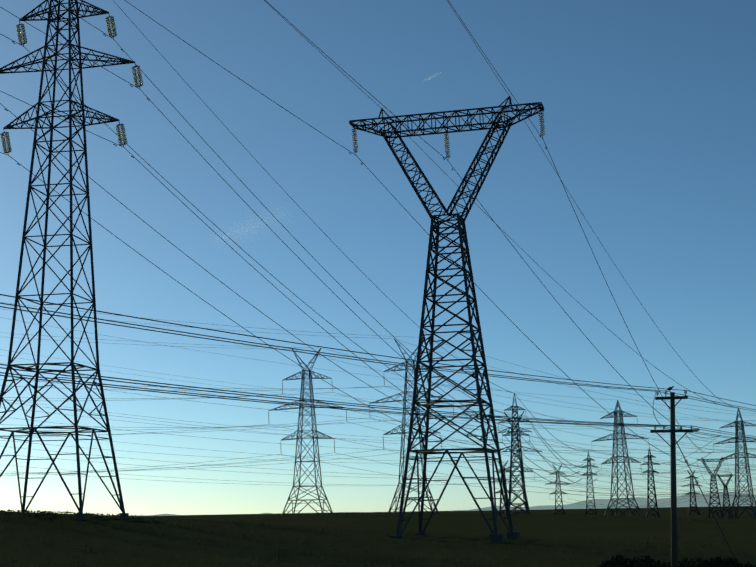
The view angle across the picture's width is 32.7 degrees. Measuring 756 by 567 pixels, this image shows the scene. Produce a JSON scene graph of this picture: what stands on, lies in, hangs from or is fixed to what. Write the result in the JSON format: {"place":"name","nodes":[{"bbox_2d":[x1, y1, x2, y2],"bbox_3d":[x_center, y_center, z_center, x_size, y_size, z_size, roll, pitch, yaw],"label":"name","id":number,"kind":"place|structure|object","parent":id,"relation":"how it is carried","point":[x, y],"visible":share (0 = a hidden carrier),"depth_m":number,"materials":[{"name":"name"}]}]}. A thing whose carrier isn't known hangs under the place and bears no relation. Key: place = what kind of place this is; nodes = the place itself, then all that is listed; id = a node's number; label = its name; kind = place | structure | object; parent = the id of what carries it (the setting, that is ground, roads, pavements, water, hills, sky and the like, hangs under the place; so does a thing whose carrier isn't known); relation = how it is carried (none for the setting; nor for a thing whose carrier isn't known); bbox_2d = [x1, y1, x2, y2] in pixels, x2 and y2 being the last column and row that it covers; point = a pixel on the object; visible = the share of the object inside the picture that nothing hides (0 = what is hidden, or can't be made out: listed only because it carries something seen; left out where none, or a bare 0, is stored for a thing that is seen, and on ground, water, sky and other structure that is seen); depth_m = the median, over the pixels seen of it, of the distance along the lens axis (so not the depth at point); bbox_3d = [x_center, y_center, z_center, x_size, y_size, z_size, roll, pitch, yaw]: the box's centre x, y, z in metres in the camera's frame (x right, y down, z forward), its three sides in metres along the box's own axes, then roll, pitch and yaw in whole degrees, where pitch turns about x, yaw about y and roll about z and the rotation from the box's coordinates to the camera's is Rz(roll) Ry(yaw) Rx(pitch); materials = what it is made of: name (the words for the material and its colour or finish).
{"place":"outdoors","nodes":[
{"label":"outdoors","id":0,"kind":"place"},
{"bbox_2d":[213,205,289,247],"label":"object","id":1,"kind":"structure","parent":0,"point":[251,226],"depth_m":8941.68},
{"bbox_2d":[0,506,755,566],"bbox_3d":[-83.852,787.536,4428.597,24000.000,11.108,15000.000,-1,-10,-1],"label":"field ground","id":2,"kind":"structure","parent":0,"point":[551,531],"depth_m":85.36,"materials":[{"name":"green plant"}]},
{"bbox_2d":[0,0,142,517],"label":"tall pylon","id":3,"kind":"object","parent":2,"relation":"on","point":[73,369],"visible":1,"depth_m":98.30,"materials":[{"name":"metal"}]},
{"bbox_2d":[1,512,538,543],"bbox_3d":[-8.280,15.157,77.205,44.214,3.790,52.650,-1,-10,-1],"label":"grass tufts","id":4,"kind":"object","parent":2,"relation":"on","point":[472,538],"visible":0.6,"depth_m":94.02,"materials":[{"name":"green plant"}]},
{"bbox_2d":[268,348,346,515],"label":"pylon","id":5,"kind":"object","parent":2,"relation":"on","point":[297,438],"visible":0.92,"depth_m":368.96,"materials":[{"name":"metal"}]},
{"bbox_2d":[369,339,453,513],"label":"pylon","id":6,"kind":"object","parent":2,"relation":"on","point":[403,432],"visible":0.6,"depth_m":349.82,"materials":[{"name":"metal"}]},
{"bbox_2d":[0,0,755,506],"bbox_3d":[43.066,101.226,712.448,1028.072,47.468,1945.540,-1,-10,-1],"label":"conductors","id":7,"kind":"object","parent":6,"relation":"attached to","point":[240,396],"visible":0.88,"depth_m":145.88,"materials":[{"name":"grey metal"}]},
{"bbox_2d":[4,34,149,165],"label":"dampers","id":8,"kind":"object","parent":7,"relation":"attached to","point":[130,85],"visible":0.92,"depth_m":99.89,"materials":[{"name":"metal"}]},
{"bbox_2d":[349,96,544,543],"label":"pylon","id":9,"kind":"object","parent":2,"relation":"on","point":[495,537],"visible":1,"depth_m":100.55,"materials":[{"name":"metal"}]},
{"bbox_2d":[494,460,515,513],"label":"pylon","id":10,"kind":"object","parent":2,"relation":"on","point":[500,509],"visible":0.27,"depth_m":1030.77,"materials":[{"name":"metal"}]},
{"bbox_2d":[498,393,532,513],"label":"tall pylon","id":11,"kind":"object","parent":2,"relation":"on","point":[514,410],"visible":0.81,"depth_m":442.95,"materials":[{"name":"metal"}]},
{"bbox_2d":[489,411,542,514],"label":"pylon","id":12,"kind":"object","parent":2,"relation":"on","point":[516,478],"visible":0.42,"depth_m":555.65,"materials":[{"name":"metal"}]},
{"bbox_2d":[545,464,571,514],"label":"pylon","id":13,"kind":"object","parent":2,"relation":"on","point":[562,492],"visible":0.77,"depth_m":1135.22,"materials":[{"name":"metal"}]},
{"bbox_2d":[579,451,597,514],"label":"tall pylon","id":14,"kind":"object","parent":2,"relation":"on","point":[587,465],"visible":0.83,"depth_m":788.43,"materials":[{"name":"metal"}]},
{"bbox_2d":[591,400,649,516],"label":"pylon","id":15,"kind":"object","parent":2,"relation":"on","point":[620,416],"visible":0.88,"depth_m":486.16,"materials":[{"name":"metal"}]},
{"bbox_2d":[640,451,660,517],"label":"tall pylon","id":16,"kind":"object","parent":2,"relation":"on","point":[650,457],"visible":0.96,"depth_m":750.62,"materials":[{"name":"metal"}]},
{"bbox_2d":[650,390,699,566],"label":"wood pole","id":17,"kind":"object","parent":2,"relation":"on","point":[672,397],"visible":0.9,"depth_m":54.22,"materials":[{"name":"brown wood"}]},
{"bbox_2d":[653,393,738,564],"bbox_3d":[14.394,8.985,56.383,6.513,8.190,0.696,8,-14,-42],"label":"pole stay and jumpers","id":18,"kind":"object","parent":17,"relation":"attached to","point":[696,481],"visible":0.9,"depth_m":55.74,"materials":[{"name":"steel"},{"name":"aluminium"}]},
{"bbox_2d":[598,554,755,566],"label":"hedge row","id":19,"kind":"object","parent":2,"relation":"on","point":[622,561],"visible":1,"depth_m":58.47,"materials":[{"name":"green plant"}]},
{"bbox_2d":[681,470,701,514],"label":"pylon","id":20,"kind":"object","parent":2,"relation":"on","point":[695,504],"visible":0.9,"depth_m":1405.21,"materials":[{"name":"metal"}]},
{"bbox_2d":[697,457,727,518],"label":"pylon","id":21,"kind":"object","parent":2,"relation":"on","point":[703,461],"visible":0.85,"depth_m":670.97,"materials":[{"name":"metal"}]},
{"bbox_2d":[717,473,734,517],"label":"pylon","id":22,"kind":"object","parent":2,"relation":"on","point":[724,488],"visible":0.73,"depth_m":992.75,"materials":[{"name":"metal"}]},
{"bbox_2d":[713,409,755,518],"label":"pylon angle","id":23,"kind":"object","parent":2,"relation":"on","point":[736,426],"visible":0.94,"depth_m":425.94,"materials":[{"name":"metal"}]},
{"bbox_2d":[0,0,755,515],"label":"sky","id":24,"kind":"structure","parent":0,"point":[649,112],"materials":[{"name":"blue"}]},
{"bbox_2d":[136,492,755,515],"bbox_3d":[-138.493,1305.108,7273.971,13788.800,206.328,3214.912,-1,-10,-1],"label":"distant hills","id":25,"kind":"structure","parent":0,"point":[641,502],"depth_m":8694.90,"materials":[{"name":"green plant"}]}
]}

